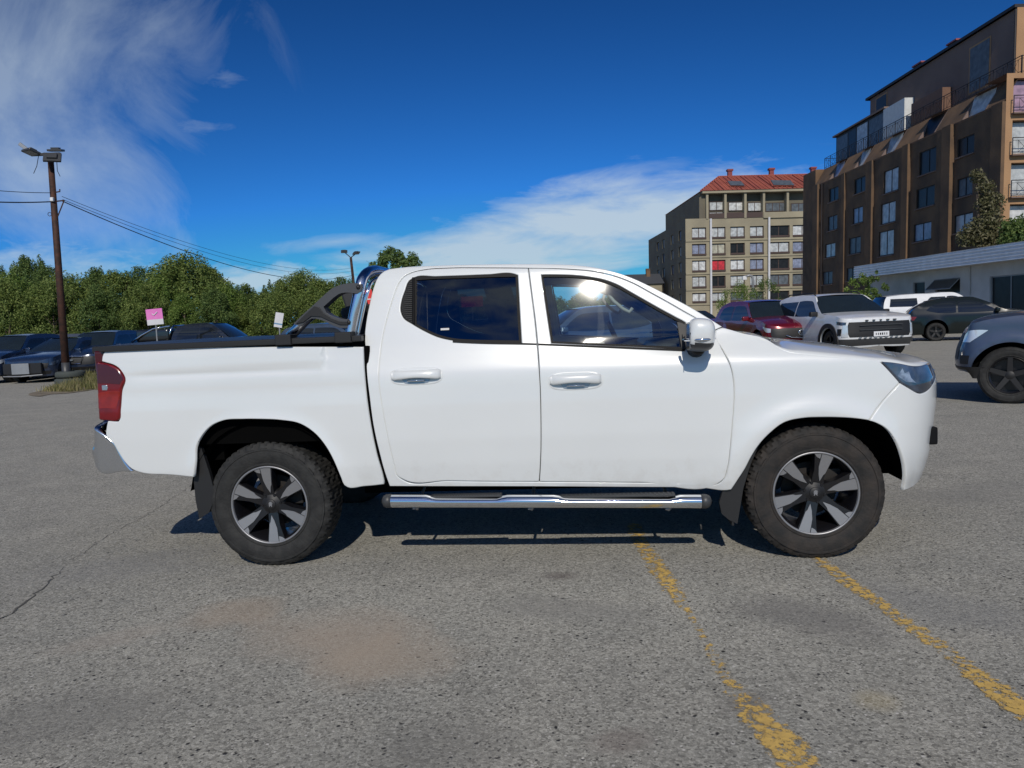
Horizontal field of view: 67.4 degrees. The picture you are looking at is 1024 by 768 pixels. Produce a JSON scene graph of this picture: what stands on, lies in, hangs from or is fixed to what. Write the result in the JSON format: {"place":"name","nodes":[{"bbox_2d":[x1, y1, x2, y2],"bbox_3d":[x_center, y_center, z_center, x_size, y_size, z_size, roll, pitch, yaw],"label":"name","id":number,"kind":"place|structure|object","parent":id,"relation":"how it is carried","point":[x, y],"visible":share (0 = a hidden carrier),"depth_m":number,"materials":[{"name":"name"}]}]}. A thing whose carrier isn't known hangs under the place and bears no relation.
{"place":"outdoors","nodes":[
{"label":"outdoors","id":0,"kind":"place"},
{"bbox_2d":[0,333,1023,767],"bbox_3d":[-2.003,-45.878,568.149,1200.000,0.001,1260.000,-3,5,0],"label":"ground","id":1,"kind":"structure","parent":0,"point":[174,631],"depth_m":3.56,"materials":[{"name":"asphalt"}]},
{"bbox_2d":[0,277,45,335],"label":"tree","id":2,"kind":"object","parent":1,"relation":"on","point":[8,294],"visible":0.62,"depth_m":36.85,"materials":[{"name":"green plant"}]},
{"bbox_2d":[0,271,50,334],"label":"tree","id":3,"kind":"object","parent":1,"relation":"on","point":[19,281],"visible":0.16,"depth_m":39.46,"materials":[{"name":"green plant"}]},
{"bbox_2d":[8,254,45,280],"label":"tree","id":4,"kind":"object","parent":1,"relation":"on","point":[27,265],"visible":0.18,"depth_m":45.32,"materials":[{"name":"green plant"}]},
{"bbox_2d":[0,333,59,381],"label":"parked suv","id":5,"kind":"object","parent":1,"relation":"on","point":[11,345],"visible":0.2,"depth_m":27.74,"materials":[{"name":"blue paint"}]},
{"bbox_2d":[11,264,55,329],"bbox_3d":[-25.830,-3.853,42.703,3.447,5.676,3.393,-2,5,2],"label":"tree","id":6,"kind":"object","parent":1,"relation":"on","point":[46,271],"visible":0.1,"depth_m":42.35,"materials":[{"name":"green plant"}]},
{"bbox_2d":[3,337,91,381],"bbox_3d":[-16.219,-0.943,27.832,2.060,1.501,4.559,-2,5,5],"label":"damaged hatchback","id":7,"kind":"object","parent":1,"relation":"on","point":[43,359],"visible":0.49,"depth_m":26.02,"materials":[{"name":"blue paint"}]},
{"bbox_2d":[12,276,87,333],"bbox_3d":[-22.661,-3.037,37.902,3.653,4.571,3.959,-7,6,-42],"label":"tree","id":8,"kind":"object","parent":1,"relation":"on","point":[48,291],"visible":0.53,"depth_m":37.17,"materials":[{"name":"green plant"}]},
{"bbox_2d":[29,387,92,395],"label":"verge soil","id":9,"kind":"structure","parent":1,"relation":"on","point":[40,393],"depth_m":20.58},
{"bbox_2d":[18,142,70,378],"bbox_3d":[-14.201,-3.658,23.624,1.236,7.456,0.734,-4,5,-17],"label":"lamp pole","id":10,"kind":"object","parent":9,"relation":"on","point":[55,155],"visible":0.97,"depth_m":23.65,"materials":[{"name":"wood"}]},
{"bbox_2d":[62,201,351,279],"bbox_3d":[-13.252,-6.620,42.573,0.029,1.240,37.977,-2,5,2],"label":"overhead wire","id":11,"kind":"object","parent":10,"relation":"attached to","point":[170,245],"visible":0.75,"depth_m":29.85,"materials":[{"name":"black plastic"}]},
{"bbox_2d":[36,368,97,391],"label":"verge grass","id":12,"kind":"structure","parent":9,"relation":"on","point":[89,381],"depth_m":21.46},
{"bbox_2d":[54,377,85,384],"bbox_3d":[-13.831,-0.086,24.052,0.870,0.215,0.870,-3,5,0],"label":"old tyre","id":13,"kind":"object","parent":9,"relation":"on","point":[59,380],"visible":0.35,"depth_m":23.69,"materials":[{"name":"rubber"}]},
{"bbox_2d":[55,370,85,377],"bbox_3d":[-13.821,-0.302,24.034,0.844,0.209,0.844,-3,5,0],"label":"old tyre","id":14,"kind":"object","parent":13,"relation":"on","point":[70,374],"visible":0.9,"depth_m":23.71,"materials":[{"name":"rubber"}]},
{"bbox_2d":[146,308,163,340],"bbox_3d":[-11.295,-1.264,24.444,0.543,2.275,0.093,-3,5,0],"label":"sign board","id":15,"kind":"object","parent":9,"relation":"on","point":[154,317],"visible":0.8,"depth_m":24.35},
{"bbox_2d":[11,270,124,333],"bbox_3d":[-22.940,-3.384,39.669,5.145,4.993,4.748,-6,6,-37],"label":"tree","id":16,"kind":"object","parent":1,"relation":"on","point":[80,287],"visible":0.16,"depth_m":39.11,"materials":[{"name":"green plant"}]},
{"bbox_2d":[82,266,110,288],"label":"tree","id":17,"kind":"object","parent":1,"relation":"on","point":[94,275],"visible":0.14,"depth_m":43.04,"materials":[{"name":"green plant"}]},
{"bbox_2d":[75,282,128,333],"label":"tree","id":18,"kind":"object","parent":1,"relation":"on","point":[97,299],"visible":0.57,"depth_m":37.36,"materials":[{"name":"green plant"}]},
{"bbox_2d":[69,330,137,370],"bbox_3d":[-15.500,-1.178,29.046,2.130,1.706,4.579,-3,5,0],"label":"parked suv","id":19,"kind":"object","parent":1,"relation":"on","point":[84,359],"visible":0.22,"depth_m":28.30,"materials":[{"name":"blue paint"}]},
{"bbox_2d":[83,269,145,330],"bbox_3d":[-21.204,-3.697,41.730,4.053,5.123,3.955,-5,6,-32],"label":"tree","id":20,"kind":"object","parent":1,"relation":"on","point":[118,282],"visible":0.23,"depth_m":41.20,"materials":[{"name":"green plant"}]},
{"bbox_2d":[121,266,154,296],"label":"tree","id":21,"kind":"object","parent":1,"relation":"on","point":[138,275],"visible":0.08,"depth_m":45.43,"materials":[{"name":"green plant"}]},
{"bbox_2d":[118,283,171,329],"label":"tree","id":22,"kind":"object","parent":1,"relation":"on","point":[146,296],"visible":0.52,"depth_m":37.31,"materials":[{"name":"green plant"}]},
{"bbox_2d":[131,273,181,329],"bbox_3d":[-18.198,-3.424,39.675,3.385,4.660,3.109,0,5,23],"label":"tree","id":23,"kind":"object","parent":1,"relation":"on","point":[158,285],"visible":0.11,"depth_m":39.30,"materials":[{"name":"green plant"}]},
{"bbox_2d":[164,290,201,328],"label":"tree","id":24,"kind":"object","parent":1,"relation":"on","point":[176,312],"visible":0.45,"depth_m":37.62,"materials":[{"name":"green plant"}]},
{"bbox_2d":[130,248,239,329],"bbox_3d":[-17.483,-4.304,41.656,6.469,6.025,5.969,-1,5,16],"label":"tree","id":25,"kind":"object","parent":1,"relation":"on","point":[178,272],"visible":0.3,"depth_m":40.75,"materials":[{"name":"green plant"}]},
{"bbox_2d":[131,322,248,342],"bbox_3d":[-11.403,-1.388,28.712,5.236,1.823,2.160,-2,5,4],"label":"parked pickup","id":26,"kind":"object","parent":1,"relation":"on","point":[202,330],"visible":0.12,"depth_m":27.99,"materials":[{"name":"black paint"}]},
{"bbox_2d":[189,264,235,316],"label":"tree","id":27,"kind":"object","parent":1,"relation":"on","point":[218,277],"visible":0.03,"depth_m":43.31,"materials":[{"name":"green plant"}]},
{"bbox_2d":[193,287,240,329],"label":"tree","id":28,"kind":"object","parent":1,"relation":"on","point":[217,304],"visible":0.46,"depth_m":37.44,"materials":[{"name":"green plant"}]},
{"bbox_2d":[201,281,250,335],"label":"tree","id":29,"kind":"object","parent":1,"relation":"on","point":[228,289],"visible":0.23,"depth_m":40.36,"materials":[{"name":"green plant"}]},
{"bbox_2d":[234,283,265,331],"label":"tree","id":30,"kind":"object","parent":1,"relation":"on","point":[245,289],"visible":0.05,"depth_m":44.34,"materials":[{"name":"green plant"}]},
{"bbox_2d":[234,291,290,335],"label":"tree","id":31,"kind":"object","parent":1,"relation":"on","point":[243,313],"visible":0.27,"depth_m":39.14,"materials":[{"name":"green plant"}]},
{"bbox_2d":[244,289,304,335],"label":"tree","id":32,"kind":"object","parent":1,"relation":"on","point":[282,303],"visible":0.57,"depth_m":37.78,"materials":[{"name":"green plant"}]},
{"bbox_2d":[274,312,283,334],"bbox_3d":[-7.830,-1.417,25.962,0.360,2.027,0.067,-4,5,-12],"label":"sign board","id":33,"kind":"object","parent":1,"relation":"on","point":[278,321],"visible":0.75,"depth_m":25.87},
{"bbox_2d":[262,267,332,329],"bbox_3d":[-11.521,-4.055,42.623,4.684,4.846,5.076,-6,6,-36],"label":"tree","id":34,"kind":"object","parent":1,"relation":"on","point":[296,283],"visible":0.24,"depth_m":41.97,"materials":[{"name":"green plant"}]},
{"bbox_2d":[281,322,345,334],"bbox_3d":[-6.133,-1.443,27.840,4.579,1.620,2.130,-1,5,14],"label":"parked suv","id":35,"kind":"object","parent":1,"relation":"on","point":[315,328],"visible":0.09,"depth_m":27.22,"materials":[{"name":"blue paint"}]},
{"bbox_2d":[293,278,344,322],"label":"tree","id":36,"kind":"object","parent":1,"relation":"on","point":[323,287],"visible":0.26,"depth_m":40.30,"materials":[{"name":"green plant"}]},
{"bbox_2d":[303,294,344,322],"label":"tree","id":37,"kind":"object","parent":1,"relation":"on","point":[337,306],"visible":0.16,"depth_m":37.41,"materials":[{"name":"green plant"}]},
{"bbox_2d":[329,275,352,286],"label":"tree","id":38,"kind":"object","parent":1,"relation":"on","point":[339,281],"visible":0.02,"depth_m":45.61,"materials":[{"name":"green plant"}]},
{"bbox_2d":[341,250,359,282],"bbox_3d":[-12.742,-6.959,61.589,1.544,7.585,0.481,-3,5,0],"label":"street lamp","id":39,"kind":"object","parent":1,"relation":"on","point":[351,261],"visible":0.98,"depth_m":61.28,"materials":[{"name":"metal"}]},
{"bbox_2d":[366,245,422,291],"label":"tree","id":40,"kind":"object","parent":1,"relation":"on","point":[397,259],"visible":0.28,"depth_m":60.60,"materials":[{"name":"green plant"}]},
{"bbox_2d":[92,264,937,564],"bbox_3d":[0.033,0.078,5.329,5.227,1.794,2.330,-2,5,5],"label":"pickup truck","id":41,"kind":"object","parent":1,"relation":"on","point":[454,378],"visible":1,"depth_m":4.44,"materials":[{"name":"white paint"}]},
{"bbox_2d":[553,296,577,314],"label":"tree","id":42,"kind":"object","parent":1,"relation":"on","point":[562,304],"visible":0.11,"depth_m":43.20,"materials":[{"name":"green plant"}]},
{"bbox_2d":[559,291,608,313],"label":"tree","id":43,"kind":"object","parent":1,"relation":"on","point":[583,298],"visible":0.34,"depth_m":45.25,"materials":[{"name":"green plant"}]},
{"bbox_2d":[558,305,651,338],"bbox_3d":[1.760,-1.245,20.820,4.579,1.706,2.130,-4,5,-12],"label":"parked suv","id":44,"kind":"object","parent":1,"relation":"on","point":[588,320],"visible":0.23,"depth_m":20.14,"materials":[{"name":"blue paint"}]},
{"bbox_2d":[626,523,819,767],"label":"painted line","id":45,"kind":"object","parent":1,"relation":"on","point":[784,735],"visible":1,"depth_m":2.63,"materials":[{"name":"yellow paint"}]},
{"bbox_2d":[649,167,816,316],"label":"apartment building","id":46,"kind":"structure","parent":1,"relation":"on","point":[715,237],"depth_m":121.17,"materials":[{"name":"beige concrete"}]},
{"bbox_2d":[692,228,705,236],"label":"window","id":47,"kind":"structure","parent":46,"relation":"in","point":[696,232],"depth_m":120.80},
{"bbox_2d":[692,244,705,253],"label":"window","id":48,"kind":"structure","parent":46,"relation":"in","point":[696,248],"depth_m":121.04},
{"bbox_2d":[692,260,705,269],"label":"window","id":49,"kind":"structure","parent":46,"relation":"in","point":[701,264],"depth_m":121.24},
{"bbox_2d":[692,276,705,286],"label":"window","id":50,"kind":"structure","parent":46,"relation":"in","point":[697,280],"depth_m":121.45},
{"bbox_2d":[709,201,721,210],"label":"window","id":51,"kind":"structure","parent":46,"relation":"in","point":[713,206],"depth_m":121.27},
{"bbox_2d":[712,227,724,236],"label":"window","id":52,"kind":"structure","parent":46,"relation":"in","point":[716,231],"depth_m":120.82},
{"bbox_2d":[712,243,724,252],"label":"window","id":53,"kind":"structure","parent":46,"relation":"in","point":[716,248],"depth_m":121.04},
{"bbox_2d":[712,260,724,269],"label":"window","id":54,"kind":"structure","parent":46,"relation":"in","point":[716,264],"depth_m":121.24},
{"bbox_2d":[712,276,724,285],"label":"window","id":55,"kind":"structure","parent":46,"relation":"in","point":[716,280],"depth_m":121.45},
{"bbox_2d":[728,202,741,210],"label":"window","id":56,"kind":"structure","parent":46,"relation":"in","point":[732,206],"depth_m":121.30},
{"bbox_2d":[730,227,743,235],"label":"window","id":57,"kind":"structure","parent":46,"relation":"in","point":[734,231],"depth_m":120.83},
{"bbox_2d":[730,243,743,252],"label":"window","id":58,"kind":"structure","parent":46,"relation":"in","point":[734,247],"depth_m":121.04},
{"bbox_2d":[730,259,743,268],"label":"window","id":59,"kind":"structure","parent":46,"relation":"in","point":[734,264],"depth_m":121.24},
{"bbox_2d":[730,275,743,286],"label":"window","id":60,"kind":"structure","parent":46,"relation":"in","point":[734,279],"depth_m":121.45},
{"bbox_2d":[750,226,762,235],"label":"window","id":61,"kind":"structure","parent":46,"relation":"in","point":[754,230],"depth_m":120.83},
{"bbox_2d":[750,242,762,251],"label":"window","id":62,"kind":"structure","parent":46,"relation":"in","point":[754,247],"depth_m":121.04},
{"bbox_2d":[750,259,762,268],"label":"window","id":63,"kind":"structure","parent":46,"relation":"in","point":[754,263],"depth_m":121.24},
{"bbox_2d":[765,202,783,211],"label":"window","id":64,"kind":"structure","parent":46,"relation":"in","point":[778,206],"depth_m":121.30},
{"bbox_2d":[770,225,788,234],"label":"window","id":65,"kind":"structure","parent":46,"relation":"in","point":[774,230],"depth_m":120.83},
{"bbox_2d":[770,242,788,251],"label":"window","id":66,"kind":"structure","parent":46,"relation":"in","point":[774,246],"depth_m":121.04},
{"bbox_2d":[770,258,788,267],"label":"window","id":67,"kind":"structure","parent":46,"relation":"in","point":[778,262],"depth_m":121.24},
{"bbox_2d":[770,274,788,283],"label":"window","id":68,"kind":"structure","parent":46,"relation":"in","point":[778,278],"depth_m":121.45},
{"bbox_2d":[770,291,788,298],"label":"window","id":69,"kind":"structure","parent":46,"relation":"in","point":[783,294],"depth_m":121.66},
{"bbox_2d":[715,279,759,313],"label":"bush","id":70,"kind":"object","parent":1,"relation":"on","point":[740,293],"visible":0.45,"depth_m":69.47,"materials":[{"name":"green plant"}]},
{"bbox_2d":[714,299,803,339],"bbox_3d":[8.366,-1.918,25.218,2.215,1.740,4.858,-3,5,-6],"label":"parked suv","id":71,"kind":"object","parent":1,"relation":"on","point":[764,317],"visible":0.43,"depth_m":24.41,"materials":[{"name":"red paint"}]},
{"bbox_2d":[741,277,783,299],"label":"bush","id":72,"kind":"object","parent":1,"relation":"on","point":[761,286],"visible":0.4,"depth_m":73.24,"materials":[{"name":"green plant"}]},
{"bbox_2d":[780,291,912,352],"bbox_3d":[9.670,-1.825,22.868,2.354,1.831,4.843,-3,5,-4],"label":"parked suv","id":73,"kind":"object","parent":1,"relation":"on","point":[859,320],"visible":0.81,"depth_m":21.30,"materials":[{"name":"white paint"}]},
{"bbox_2d":[843,272,877,297],"bbox_3d":[20.862,-4.993,45.778,2.166,3.378,2.248,-3,5,-11],"label":"bush","id":74,"kind":"object","parent":1,"relation":"on","point":[863,278],"visible":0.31,"depth_m":45.47,"materials":[{"name":"green plant"}]},
{"bbox_2d":[864,270,889,300],"bbox_3d":[21.353,-4.966,44.726,1.566,3.453,1.812,1,6,37],"label":"bush","id":75,"kind":"object","parent":1,"relation":"on","point":[871,279],"visible":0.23,"depth_m":44.85,"materials":[{"name":"green plant"}]},
{"bbox_2d":[802,4,1023,294],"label":"apartment building","id":76,"kind":"structure","parent":1,"relation":"on","point":[919,144],"depth_m":57.47,"materials":[{"name":"brick"}]},
{"bbox_2d":[823,271,831,284],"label":"window","id":77,"kind":"structure","parent":76,"relation":"in","point":[827,276],"depth_m":74.53,"materials":[{"name":"blue glass"}]},
{"bbox_2d":[826,242,834,257],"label":"window","id":78,"kind":"structure","parent":76,"relation":"in","point":[830,248],"depth_m":73.68,"materials":[{"name":"blue glass"}]},
{"bbox_2d":[829,214,836,230],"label":"window","id":79,"kind":"structure","parent":76,"relation":"in","point":[832,219],"depth_m":72.86,"materials":[{"name":"blue glass"}]},
{"bbox_2d":[850,236,860,253],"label":"window","id":80,"kind":"structure","parent":76,"relation":"in","point":[855,243],"depth_m":68.20,"materials":[{"name":"blue glass"}]},
{"bbox_2d":[853,206,862,223],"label":"window","id":81,"kind":"structure","parent":76,"relation":"in","point":[858,212],"depth_m":67.47,"materials":[{"name":"blue glass"}]},
{"bbox_2d":[855,176,864,193],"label":"window","id":82,"kind":"structure","parent":76,"relation":"in","point":[860,182],"depth_m":67.07,"materials":[{"name":"blue glass"}]},
{"bbox_2d":[876,94,885,110],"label":"penthouse window","id":83,"kind":"structure","parent":76,"relation":"in","point":[880,102],"depth_m":66.81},
{"bbox_2d":[879,229,893,256],"bbox_3d":[30.501,-11.463,62.409,0.085,2.002,2.545,-1,5,0],"label":"window","id":84,"kind":"structure","parent":76,"relation":"in","point":[886,237],"depth_m":62.52,"materials":[{"name":"blue glass"}]},
{"bbox_2d":[882,200,895,223],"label":"window","id":85,"kind":"structure","parent":76,"relation":"in","point":[888,209],"depth_m":62.09,"materials":[{"name":"blue glass"}]},
{"bbox_2d":[884,167,897,193],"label":"window","id":86,"kind":"structure","parent":76,"relation":"in","point":[891,176],"depth_m":61.47,"materials":[{"name":"blue glass"}]},
{"bbox_2d":[887,130,903,153],"bbox_3d":[30.761,-19.317,61.483,0.722,1.650,2.227,-1,5,0],"label":"dormer window","id":87,"kind":"structure","parent":76,"relation":"in","point":[894,141],"depth_m":61.62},
{"bbox_2d":[915,221,930,241],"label":"window","id":88,"kind":"structure","parent":76,"relation":"in","point":[922,230],"depth_m":56.84,"materials":[{"name":"blue glass"}]},
{"bbox_2d":[917,184,934,208],"bbox_3d":[30.402,-13.720,56.303,0.085,1.415,2.554,-1,5,0],"label":"window","id":89,"kind":"structure","parent":76,"relation":"in","point":[925,196],"depth_m":56.32,"materials":[{"name":"blue glass"}]},
{"bbox_2d":[920,147,935,174],"bbox_3d":[30.344,-16.208,55.819,0.084,1.698,2.471,-1,5,0],"label":"window","id":90,"kind":"structure","parent":76,"relation":"in","point":[928,157],"depth_m":55.99,"materials":[{"name":"blue glass"}]},
{"bbox_2d":[924,109,946,136],"bbox_3d":[30.725,-18.837,55.729,0.722,1.650,2.227,-1,5,0],"label":"dormer window","id":91,"kind":"structure","parent":76,"relation":"in","point":[933,123],"depth_m":55.84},
{"bbox_2d":[955,212,972,232],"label":"window","id":92,"kind":"structure","parent":76,"relation":"in","point":[962,219],"depth_m":51.89,"materials":[{"name":"blue glass"}]},
{"bbox_2d":[958,175,972,197],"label":"window","id":93,"kind":"structure","parent":76,"relation":"in","point":[964,184],"depth_m":51.54,"materials":[{"name":"blue glass"}]},
{"bbox_2d":[958,134,973,156],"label":"window","id":94,"kind":"structure","parent":76,"relation":"in","point":[965,145],"depth_m":51.21,"materials":[{"name":"blue glass"}]},
{"bbox_2d":[969,38,989,92],"bbox_3d":[32.047,-21.800,52.688,0.022,3.000,2.221,-1,5,0],"label":"penthouse window","id":95,"kind":"structure","parent":76,"relation":"in","point":[979,54],"depth_m":52.62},
{"bbox_2d":[969,84,997,116],"bbox_3d":[30.690,-18.352,49.920,0.725,1.650,2.560,-1,5,0],"label":"dormer window","id":96,"kind":"structure","parent":76,"relation":"in","point":[980,102],"depth_m":50.01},
{"bbox_2d":[1009,205,1023,220],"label":"window","id":97,"kind":"structure","parent":76,"relation":"in","point":[1015,210],"depth_m":47.78,"materials":[{"name":"white glass"}]},
{"bbox_2d":[1010,164,1023,195],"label":"window","id":98,"kind":"structure","parent":76,"relation":"in","point":[1017,170],"depth_m":47.62,"materials":[{"name":"white glass"}]},
{"bbox_2d":[1012,121,1023,153],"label":"window","id":99,"kind":"structure","parent":76,"relation":"in","point":[1017,127],"depth_m":47.40,"materials":[{"name":"white glass"}]},
{"bbox_2d":[1013,80,1023,111],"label":"window","id":100,"kind":"structure","parent":76,"relation":"in","point":[1018,89],"depth_m":47.20,"materials":[{"name":"pink glass"}]},
{"bbox_2d":[873,292,961,312],"bbox_3d":[18.512,-3.102,33.608,5.236,1.822,2.160,-2,5,6],"label":"parked pickup","id":101,"kind":"object","parent":1,"relation":"on","point":[901,303],"visible":0.12,"depth_m":32.93,"materials":[{"name":"white paint"}]},
{"bbox_2d":[813,557,1023,719],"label":"painted line","id":102,"kind":"object","parent":1,"relation":"on","point":[1015,703],"visible":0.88,"depth_m":2.95,"materials":[{"name":"yellow paint"}]},
{"bbox_2d":[854,241,1023,308],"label":"building","id":103,"kind":"structure","parent":1,"relation":"on","point":[994,274],"depth_m":38.99,"materials":[{"name":"white concrete"}]},
{"bbox_2d":[914,282,924,293],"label":"window","id":104,"kind":"structure","parent":103,"relation":"in","point":[919,287],"depth_m":43.96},
{"bbox_2d":[925,278,959,290],"bbox_3d":[22.989,-5.330,41.069,0.635,0.569,2.298,-2,5,0],"label":"awning window","id":105,"kind":"structure","parent":103,"relation":"in","point":[940,284],"depth_m":41.01,"materials":[{"name":"black glass"}]},
{"bbox_2d":[937,279,959,292],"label":"window","id":106,"kind":"structure","parent":103,"relation":"in","point":[955,288],"depth_m":40.63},
{"bbox_2d":[991,274,1023,308],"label":"window","id":107,"kind":"structure","parent":103,"relation":"in","point":[1007,291],"depth_m":36.39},
{"bbox_2d":[905,296,1023,340],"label":"parked hatchback","id":108,"kind":"object","parent":1,"relation":"on","point":[937,319],"visible":0.59,"depth_m":27.39,"materials":[{"name":"black paint"}]},
{"bbox_2d":[955,168,1007,247],"bbox_3d":[27.716,-8.088,45.079,3.367,9.060,1.756,-3,5,0],"label":"climbing tree","id":109,"kind":"object","parent":1,"relation":"on","point":[984,229],"visible":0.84,"depth_m":44.69,"materials":[{"name":"green plant"}]},
{"bbox_2d":[955,310,1023,403],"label":"parked pickup","id":110,"kind":"object","parent":1,"relation":"on","point":[989,355],"visible":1,"depth_m":10.42,"materials":[{"name":"blue paint"}]},
{"bbox_2d":[996,213,1023,244],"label":"climbing tree","id":111,"kind":"object","parent":1,"relation":"on","point":[1012,229],"visible":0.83,"depth_m":42.31,"materials":[{"name":"green plant"}]},
{"bbox_2d":[0,0,1023,322],"label":"sky","id":112,"kind":"structure","parent":0,"point":[292,134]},
{"bbox_2d":[625,268,663,291],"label":"house","id":113,"kind":"structure","parent":0,"point":[655,281],"depth_m":135.75,"materials":[{"name":"stone"}]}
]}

